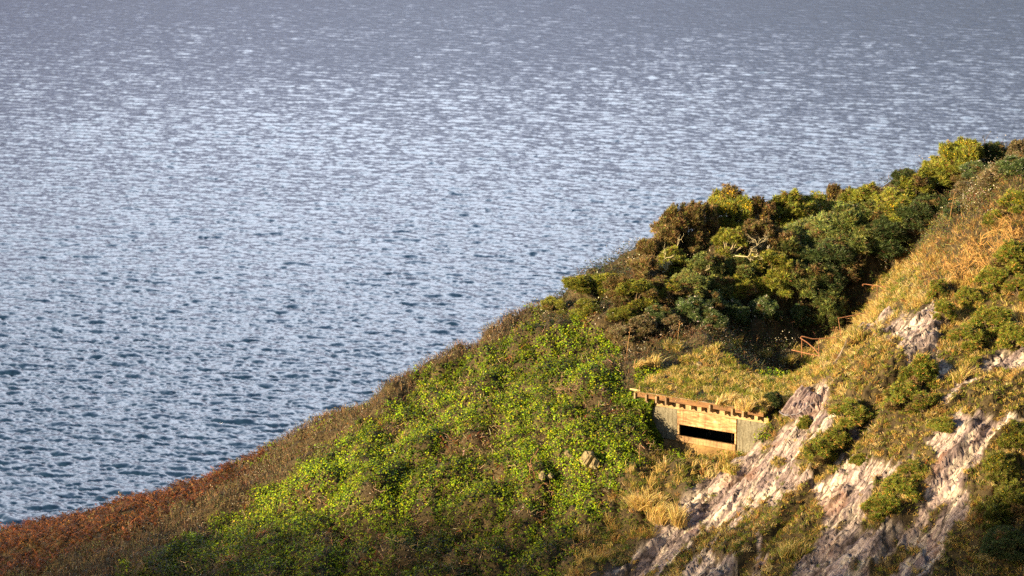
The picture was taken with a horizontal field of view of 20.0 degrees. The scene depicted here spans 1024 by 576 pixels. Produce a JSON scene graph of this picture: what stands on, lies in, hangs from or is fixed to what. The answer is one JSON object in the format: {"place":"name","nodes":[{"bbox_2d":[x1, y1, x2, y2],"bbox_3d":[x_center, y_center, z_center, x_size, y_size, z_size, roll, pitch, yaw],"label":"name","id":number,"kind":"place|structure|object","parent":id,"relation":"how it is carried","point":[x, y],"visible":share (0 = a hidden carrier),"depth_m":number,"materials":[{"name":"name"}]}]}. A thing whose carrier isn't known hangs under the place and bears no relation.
{"place":"outdoors","nodes":[
{"label":"outdoors","id":0,"kind":"place"},
{"bbox_2d":[0,0,1023,530],"bbox_3d":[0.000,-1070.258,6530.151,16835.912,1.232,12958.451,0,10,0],"label":"sea","id":1,"kind":"structure","parent":0,"point":[232,230],"depth_m":610.25,"materials":[{"name":"blue liquid"}]},
{"bbox_2d":[0,138,1023,575],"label":"hillside","id":2,"kind":"structure","parent":0,"point":[964,444],"depth_m":117.55,"materials":[{"name":"plant"}]},
{"bbox_2d":[112,298,792,575],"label":"ivy","id":3,"kind":"object","parent":2,"relation":"on","point":[650,429],"visible":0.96,"depth_m":122.32,"materials":[{"name":"green plant"}]},
{"bbox_2d":[0,142,1003,575],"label":"bracken","id":4,"kind":"object","parent":2,"relation":"on","point":[54,524],"visible":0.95,"depth_m":128.25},
{"bbox_2d":[5,144,1023,575],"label":"heath scrub","id":5,"kind":"object","parent":2,"relation":"on","point":[273,470],"visible":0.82,"depth_m":125.89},
{"bbox_2d":[50,141,1004,575],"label":"seed heads","id":6,"kind":"object","parent":2,"relation":"on","point":[604,403],"visible":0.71,"depth_m":128.78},
{"bbox_2d":[540,295,567,313],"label":"gorse bush","id":7,"kind":"object","parent":2,"relation":"on","point":[545,303],"visible":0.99,"depth_m":132.02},
{"bbox_2d":[548,366,583,400],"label":"thorn bush","id":8,"kind":"object","parent":2,"relation":"on","point":[559,389],"visible":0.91,"depth_m":124.00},
{"bbox_2d":[561,274,594,294],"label":"gorse bush","id":9,"kind":"object","parent":2,"relation":"on","point":[577,282],"visible":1,"depth_m":132.42,"materials":[{"name":"green plant"}]},
{"bbox_2d":[579,451,594,465],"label":"stone","id":10,"kind":"object","parent":2,"relation":"on","point":[587,457],"visible":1,"depth_m":119.37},
{"bbox_2d":[574,297,604,317],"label":"gorse bush","id":11,"kind":"object","parent":2,"relation":"on","point":[585,304],"visible":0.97,"depth_m":130.08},
{"bbox_2d":[588,272,618,297],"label":"gorse bush","id":12,"kind":"object","parent":2,"relation":"on","point":[598,280],"visible":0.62,"depth_m":132.76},
{"bbox_2d":[602,273,634,301],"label":"gorse bush","id":13,"kind":"object","parent":2,"relation":"on","point":[611,283],"visible":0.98,"depth_m":130.32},
{"bbox_2d":[605,324,637,341],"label":"shrub","id":14,"kind":"object","parent":2,"relation":"on","point":[615,332],"visible":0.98,"depth_m":127.86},
{"bbox_2d":[604,305,638,324],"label":"gorse bush","id":15,"kind":"object","parent":2,"relation":"on","point":[624,312],"visible":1,"depth_m":128.92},
{"bbox_2d":[613,278,657,309],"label":"gorse bush","id":16,"kind":"object","parent":2,"relation":"on","point":[646,290],"visible":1,"depth_m":129.66,"materials":[{"name":"green plant"}]},
{"bbox_2d":[620,489,657,511],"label":"grass tussock","id":17,"kind":"object","parent":2,"relation":"on","point":[642,502],"depth_m":116.71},
{"bbox_2d":[625,254,658,280],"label":"gorse bush","id":18,"kind":"object","parent":2,"relation":"on","point":[642,264],"visible":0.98,"depth_m":132.41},
{"bbox_2d":[628,314,659,336],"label":"shrub","id":19,"kind":"object","parent":2,"relation":"on","point":[643,321],"visible":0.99,"depth_m":128.05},
{"bbox_2d":[633,352,665,368],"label":"grass tussock","id":20,"kind":"object","parent":2,"relation":"on","point":[642,362],"depth_m":125.06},
{"bbox_2d":[635,237,666,259],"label":"gorse bush","id":21,"kind":"object","parent":2,"relation":"on","point":[651,245],"visible":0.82,"depth_m":134.74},
{"bbox_2d":[634,485,673,504],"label":"grass tussock","id":22,"kind":"object","parent":2,"relation":"on","point":[657,497],"depth_m":117.30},
{"bbox_2d":[643,303,671,321],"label":"shrub","id":23,"kind":"object","parent":2,"relation":"on","point":[654,309],"visible":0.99,"depth_m":128.95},
{"bbox_2d":[638,275,687,304],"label":"gorse bush","id":24,"kind":"object","parent":2,"relation":"on","point":[664,287],"visible":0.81,"depth_m":130.62,"materials":[{"name":"green plant"}]},
{"bbox_2d":[647,215,683,251],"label":"gorse bush","id":25,"kind":"object","parent":2,"relation":"on","point":[665,231],"visible":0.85,"depth_m":135.26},
{"bbox_2d":[643,498,690,528],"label":"grass tussock","id":26,"kind":"object","parent":2,"relation":"on","point":[677,515],"depth_m":116.00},
{"bbox_2d":[655,313,684,330],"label":"shrub","id":27,"kind":"object","parent":2,"relation":"on","point":[671,319],"visible":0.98,"depth_m":128.65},
{"bbox_2d":[660,338,685,351],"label":"grass tussock","id":28,"kind":"object","parent":2,"relation":"on","point":[667,346],"depth_m":126.92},
{"bbox_2d":[656,245,690,275],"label":"gorse bush","id":29,"kind":"object","parent":2,"relation":"on","point":[679,256],"visible":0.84,"depth_m":133.97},
{"bbox_2d":[658,199,706,251],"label":"gorse bush","id":30,"kind":"object","parent":2,"relation":"on","point":[686,218],"visible":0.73,"depth_m":135.80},
{"bbox_2d":[669,267,710,299],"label":"gorse bush","id":31,"kind":"object","parent":2,"relation":"on","point":[686,279],"visible":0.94,"depth_m":130.99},
{"bbox_2d":[674,296,710,320],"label":"shrub","id":32,"kind":"object","parent":2,"relation":"on","point":[692,305],"visible":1,"depth_m":129.32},
{"bbox_2d":[679,228,709,258],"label":"gorse bush","id":33,"kind":"object","parent":2,"relation":"on","point":[693,240],"visible":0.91,"depth_m":135.84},
{"bbox_2d":[688,200,722,247],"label":"gorse bush","id":34,"kind":"object","parent":2,"relation":"on","point":[712,221],"visible":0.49,"depth_m":136.91,"materials":[{"name":"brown plant"}]},
{"bbox_2d":[685,251,728,277],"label":"gorse bush","id":35,"kind":"object","parent":2,"relation":"on","point":[700,261],"visible":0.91,"depth_m":133.09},
{"bbox_2d":[687,307,728,331],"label":"shrub","id":36,"kind":"object","parent":2,"relation":"on","point":[717,319],"visible":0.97,"depth_m":129.18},
{"bbox_2d":[630,361,796,456],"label":"lookout hut","id":37,"kind":"object","parent":2,"relation":"on","point":[704,425],"visible":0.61,"depth_m":121.56,"materials":[{"name":"concrete"}]},
{"bbox_2d":[715,392,742,404],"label":"grass tussock","id":38,"kind":"object","parent":37,"relation":"on","point":[729,399],"depth_m":119.95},
{"bbox_2d":[731,394,768,411],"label":"grass tussock","id":39,"kind":"object","parent":37,"relation":"on","point":[745,405],"depth_m":119.05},
{"bbox_2d":[761,391,782,407],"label":"gorse bush","id":40,"kind":"object","parent":37,"relation":"on","point":[772,396],"visible":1,"depth_m":118.93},
{"bbox_2d":[703,289,728,309],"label":"shrub","id":41,"kind":"object","parent":2,"relation":"on","point":[715,298],"visible":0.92,"depth_m":131.22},
{"bbox_2d":[701,274,736,299],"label":"gorse bush","id":42,"kind":"object","parent":2,"relation":"on","point":[719,283],"visible":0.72,"depth_m":132.63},
{"bbox_2d":[711,226,748,259],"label":"gorse bush","id":43,"kind":"object","parent":2,"relation":"on","point":[735,236],"visible":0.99,"depth_m":134.51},
{"bbox_2d":[721,461,739,474],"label":"grass tussock","id":44,"kind":"object","parent":2,"relation":"on","point":[729,468],"depth_m":117.46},
{"bbox_2d":[707,183,754,228],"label":"gorse bush","id":45,"kind":"object","parent":2,"relation":"on","point":[731,202],"visible":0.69,"depth_m":138.06,"materials":[{"name":"green plant"}]},
{"bbox_2d":[720,298,751,331],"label":"shrub","id":46,"kind":"object","parent":2,"relation":"on","point":[737,310],"visible":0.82,"depth_m":131.54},
{"bbox_2d":[722,253,760,280],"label":"gorse bush","id":47,"kind":"object","parent":2,"relation":"on","point":[736,264],"visible":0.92,"depth_m":133.71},
{"bbox_2d":[727,273,769,304],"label":"gorse bush","id":48,"kind":"object","parent":2,"relation":"on","point":[754,285],"visible":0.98,"depth_m":133.04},
{"bbox_2d":[738,195,777,220],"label":"gorse bush","id":49,"kind":"object","parent":2,"relation":"on","point":[763,207],"visible":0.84,"depth_m":138.12,"materials":[{"name":"brown plant"}]},
{"bbox_2d":[741,216,779,254],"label":"gorse bush","id":50,"kind":"object","parent":2,"relation":"on","point":[751,227],"visible":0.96,"depth_m":135.32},
{"bbox_2d":[748,294,784,323],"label":"shrub","id":51,"kind":"object","parent":2,"relation":"on","point":[767,306],"visible":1,"depth_m":132.14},
{"bbox_2d":[744,249,793,291],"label":"gorse bush","id":52,"kind":"object","parent":2,"relation":"on","point":[769,257],"visible":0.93,"depth_m":133.72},
{"bbox_2d":[520,141,1023,384],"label":"undergrowth","id":53,"kind":"object","parent":2,"relation":"on","point":[748,360],"visible":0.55,"depth_m":131.07,"materials":[{"name":"green plant"}]},
{"bbox_2d":[757,263,801,300],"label":"gorse bush","id":54,"kind":"object","parent":2,"relation":"on","point":[774,272],"visible":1,"depth_m":133.43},
{"bbox_2d":[556,155,1023,575],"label":"short grass","id":55,"kind":"structure","parent":2,"relation":"on","point":[777,381],"depth_m":116.52,"materials":[{"name":"plant"}]},
{"bbox_2d":[771,223,813,263],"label":"gorse bush","id":56,"kind":"object","parent":2,"relation":"on","point":[789,240],"visible":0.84,"depth_m":134.99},
{"bbox_2d":[773,535,816,558],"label":"grass tussock","id":57,"kind":"object","parent":2,"relation":"on","point":[785,551],"depth_m":109.59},
{"bbox_2d":[769,187,821,227],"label":"gorse bush","id":58,"kind":"object","parent":2,"relation":"on","point":[794,204],"visible":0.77,"depth_m":139.09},
{"bbox_2d":[788,303,811,328],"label":"shrub","id":59,"kind":"object","parent":2,"relation":"on","point":[800,310],"visible":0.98,"depth_m":133.52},
{"bbox_2d":[781,385,819,418],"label":"slate outcrop","id":60,"kind":"object","parent":2,"relation":"on","point":[802,397],"visible":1,"depth_m":118.14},
{"bbox_2d":[775,259,828,303],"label":"gorse bush","id":61,"kind":"object","parent":2,"relation":"on","point":[812,275],"visible":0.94,"depth_m":133.58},
{"bbox_2d":[796,414,812,430],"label":"gorse bush","id":62,"kind":"object","parent":2,"relation":"on","point":[805,421],"visible":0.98,"depth_m":116.46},
{"bbox_2d":[784,214,849,244],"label":"gorse bush","id":63,"kind":"object","parent":2,"relation":"on","point":[820,228],"visible":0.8,"depth_m":135.79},
{"bbox_2d":[803,436,838,463],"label":"gorse bush","id":64,"kind":"object","parent":2,"relation":"on","point":[821,446],"visible":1,"depth_m":112.67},
{"bbox_2d":[809,191,838,213],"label":"gorse bush","id":65,"kind":"object","parent":2,"relation":"on","point":[822,200],"visible":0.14,"depth_m":141.33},
{"bbox_2d":[788,237,865,281],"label":"gorse bush","id":66,"kind":"object","parent":2,"relation":"on","point":[824,253],"visible":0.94,"depth_m":134.55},
{"bbox_2d":[808,290,849,328],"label":"gorse bush","id":67,"kind":"object","parent":2,"relation":"on","point":[835,302],"visible":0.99,"depth_m":133.44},
{"bbox_2d":[810,266,850,301],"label":"gorse bush","id":68,"kind":"object","parent":2,"relation":"on","point":[836,280],"visible":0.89,"depth_m":133.90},
{"bbox_2d":[826,182,846,202],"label":"gorse bush","id":69,"kind":"object","parent":2,"relation":"on","point":[834,190],"visible":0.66,"depth_m":143.86,"materials":[{"name":"brown plant"}]},
{"bbox_2d":[822,425,853,450],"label":"gorse bush","id":70,"kind":"object","parent":2,"relation":"on","point":[837,433],"visible":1,"depth_m":112.92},
{"bbox_2d":[819,200,868,236],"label":"gorse bush","id":71,"kind":"object","parent":2,"relation":"on","point":[841,215],"visible":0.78,"depth_m":135.81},
{"bbox_2d":[827,397,873,428],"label":"gorse bush","id":72,"kind":"object","parent":2,"relation":"on","point":[855,410],"visible":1,"depth_m":113.47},
{"bbox_2d":[842,326,872,340],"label":"grass tussock","id":73,"kind":"object","parent":2,"relation":"on","point":[856,335],"depth_m":119.89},
{"bbox_2d":[848,452,866,466],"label":"gorse bush","id":74,"kind":"object","parent":2,"relation":"on","point":[858,459],"visible":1,"depth_m":112.18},
{"bbox_2d":[837,181,883,206],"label":"gorse bush","id":75,"kind":"object","parent":2,"relation":"on","point":[864,193],"visible":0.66,"depth_m":137.82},
{"bbox_2d":[837,226,884,270],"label":"gorse bush","id":76,"kind":"object","parent":2,"relation":"on","point":[860,241],"visible":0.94,"depth_m":134.97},
{"bbox_2d":[852,199,894,237],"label":"gorse bush","id":77,"kind":"object","parent":2,"relation":"on","point":[869,210],"visible":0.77,"depth_m":136.18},
{"bbox_2d":[859,492,901,522],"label":"gorse bush","id":78,"kind":"object","parent":2,"relation":"on","point":[877,503],"visible":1,"depth_m":108.43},
{"bbox_2d":[861,211,912,259],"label":"gorse bush","id":79,"kind":"object","parent":2,"relation":"on","point":[881,226],"visible":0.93,"depth_m":135.21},
{"bbox_2d":[869,186,913,222],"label":"gorse bush","id":80,"kind":"object","parent":2,"relation":"on","point":[890,199],"visible":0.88,"depth_m":136.06,"materials":[{"name":"green plant"}]},
{"bbox_2d":[880,472,920,500],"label":"gorse bush","id":81,"kind":"object","parent":2,"relation":"on","point":[899,484],"visible":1,"depth_m":108.85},
{"bbox_2d":[880,380,920,412],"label":"gorse bush","id":82,"kind":"object","parent":2,"relation":"on","point":[898,392],"visible":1,"depth_m":112.71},
{"bbox_2d":[889,167,914,187],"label":"gorse bush","id":83,"kind":"object","parent":2,"relation":"on","point":[896,174],"visible":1,"depth_m":137.49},
{"bbox_2d":[897,459,928,481],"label":"gorse bush","id":84,"kind":"object","parent":2,"relation":"on","point":[909,466],"visible":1,"depth_m":109.34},
{"bbox_2d":[893,197,938,235],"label":"gorse bush","id":85,"kind":"object","parent":2,"relation":"on","point":[919,209],"visible":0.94,"depth_m":135.37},
{"bbox_2d":[894,353,942,391],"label":"gorse bush","id":86,"kind":"object","parent":2,"relation":"on","point":[920,370],"visible":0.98,"depth_m":113.23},
{"bbox_2d":[899,171,937,198],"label":"gorse bush","id":87,"kind":"object","parent":2,"relation":"on","point":[919,182],"visible":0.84,"depth_m":136.96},
{"bbox_2d":[905,389,939,417],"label":"gorse bush","id":88,"kind":"object","parent":2,"relation":"on","point":[922,399],"visible":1,"depth_m":112.07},
{"bbox_2d":[915,192,954,225],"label":"gorse bush","id":89,"kind":"object","parent":2,"relation":"on","point":[935,201],"visible":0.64,"depth_m":135.71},
{"bbox_2d":[925,278,950,298],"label":"gorse bush","id":90,"kind":"object","parent":2,"relation":"on","point":[939,285],"visible":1,"depth_m":118.93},
{"bbox_2d":[925,416,956,433],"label":"gorse bush","id":91,"kind":"object","parent":2,"relation":"on","point":[939,423],"visible":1,"depth_m":110.54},
{"bbox_2d":[921,155,967,187],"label":"gorse bush","id":92,"kind":"object","parent":2,"relation":"on","point":[945,167],"visible":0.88,"depth_m":137.61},
{"bbox_2d":[932,297,957,321],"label":"gorse bush","id":93,"kind":"object","parent":2,"relation":"on","point":[944,307],"visible":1,"depth_m":116.75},
{"bbox_2d":[939,254,969,289],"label":"dead gorse","id":94,"kind":"object","parent":2,"relation":"on","point":[955,277],"visible":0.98,"depth_m":119.94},
{"bbox_2d":[942,202,967,217],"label":"shrub","id":95,"kind":"object","parent":2,"relation":"on","point":[947,208],"visible":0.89,"depth_m":125.69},
{"bbox_2d":[937,136,985,164],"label":"gorse bush","id":96,"kind":"object","parent":2,"relation":"on","point":[960,150],"visible":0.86,"depth_m":137.71,"materials":[{"name":"green plant"}]},
{"bbox_2d":[949,180,976,195],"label":"shrub","id":97,"kind":"object","parent":2,"relation":"on","point":[961,186],"visible":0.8,"depth_m":129.62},
{"bbox_2d":[945,238,984,272],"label":"dead gorse","id":98,"kind":"object","parent":2,"relation":"on","point":[969,258],"visible":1,"depth_m":120.41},
{"bbox_2d":[945,364,985,383],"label":"grass tussock","id":99,"kind":"object","parent":2,"relation":"on","point":[960,375],"depth_m":113.20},
{"bbox_2d":[951,285,983,307],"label":"gorse bush","id":100,"kind":"object","parent":2,"relation":"on","point":[964,295],"visible":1,"depth_m":117.95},
{"bbox_2d":[946,322,989,350],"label":"gorse bush","id":101,"kind":"object","parent":2,"relation":"on","point":[971,334],"visible":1,"depth_m":114.89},
{"bbox_2d":[958,159,989,179],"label":"shrub","id":102,"kind":"object","parent":2,"relation":"on","point":[969,168],"visible":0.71,"depth_m":135.94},
{"bbox_2d":[966,305,1014,336],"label":"gorse bush","id":103,"kind":"object","parent":2,"relation":"on","point":[996,317],"visible":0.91,"depth_m":115.55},
{"bbox_2d":[972,265,1008,292],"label":"gorse bush","id":104,"kind":"object","parent":2,"relation":"on","point":[991,276],"visible":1,"depth_m":118.09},
{"bbox_2d":[976,165,1007,187],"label":"shrub","id":105,"kind":"object","parent":2,"relation":"on","point":[987,175],"visible":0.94,"depth_m":125.76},
{"bbox_2d":[973,495,1011,533],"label":"gorse bush","id":106,"kind":"object","parent":2,"relation":"on","point":[989,509],"visible":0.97,"depth_m":106.64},
{"bbox_2d":[982,141,1007,165],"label":"gorse bush","id":107,"kind":"object","parent":2,"relation":"on","point":[994,151],"visible":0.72,"depth_m":138.67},
{"bbox_2d":[982,209,1007,226],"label":"gorse bush","id":108,"kind":"object","parent":2,"relation":"on","point":[996,213],"visible":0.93,"depth_m":122.16,"materials":[{"name":"green plant"}]},
{"bbox_2d":[981,449,1019,482],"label":"gorse bush","id":109,"kind":"object","parent":2,"relation":"on","point":[1000,465],"visible":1,"depth_m":107.79,"materials":[{"name":"green plant"}]},
{"bbox_2d":[979,524,1023,562],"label":"gorse bush","id":110,"kind":"object","parent":2,"relation":"on","point":[1001,538],"visible":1,"depth_m":105.39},
{"bbox_2d":[987,239,1023,275],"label":"gorse bush","id":111,"kind":"object","parent":2,"relation":"on","point":[1006,253],"visible":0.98,"depth_m":118.67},
{"bbox_2d":[992,478,1023,516],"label":"gorse bush","id":112,"kind":"object","parent":2,"relation":"on","point":[1007,493],"visible":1,"depth_m":106.85,"materials":[{"name":"green plant"}]},
{"bbox_2d":[994,213,1022,238],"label":"dead gorse","id":113,"kind":"object","parent":2,"relation":"on","point":[1002,223],"visible":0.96,"depth_m":120.45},
{"bbox_2d":[995,188,1023,214],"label":"gorse bush","id":114,"kind":"object","parent":2,"relation":"on","point":[1011,196],"visible":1,"depth_m":121.98,"materials":[{"name":"green plant"}]},
{"bbox_2d":[995,154,1023,175],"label":"shrub","id":115,"kind":"object","parent":2,"relation":"on","point":[1010,164],"visible":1,"depth_m":125.18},
{"bbox_2d":[996,321,1023,349],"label":"gorse bush","id":116,"kind":"object","parent":2,"relation":"on","point":[1012,332],"visible":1,"depth_m":114.60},
{"bbox_2d":[997,419,1023,451],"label":"gorse bush","id":117,"kind":"object","parent":2,"relation":"on","point":[1012,432],"visible":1,"depth_m":108.25,"materials":[{"name":"green plant"}]},
{"bbox_2d":[1002,273,1023,299],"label":"gorse bush","id":118,"kind":"object","parent":2,"relation":"on","point":[1013,283],"visible":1,"depth_m":117.36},
{"bbox_2d":[1005,139,1023,155],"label":"shrub","id":119,"kind":"object","parent":2,"relation":"on","point":[1015,144],"visible":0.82,"depth_m":135.40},
{"bbox_2d":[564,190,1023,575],"bbox_3d":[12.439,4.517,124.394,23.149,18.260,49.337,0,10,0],"label":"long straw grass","id":120,"kind":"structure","parent":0,"point":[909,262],"depth_m":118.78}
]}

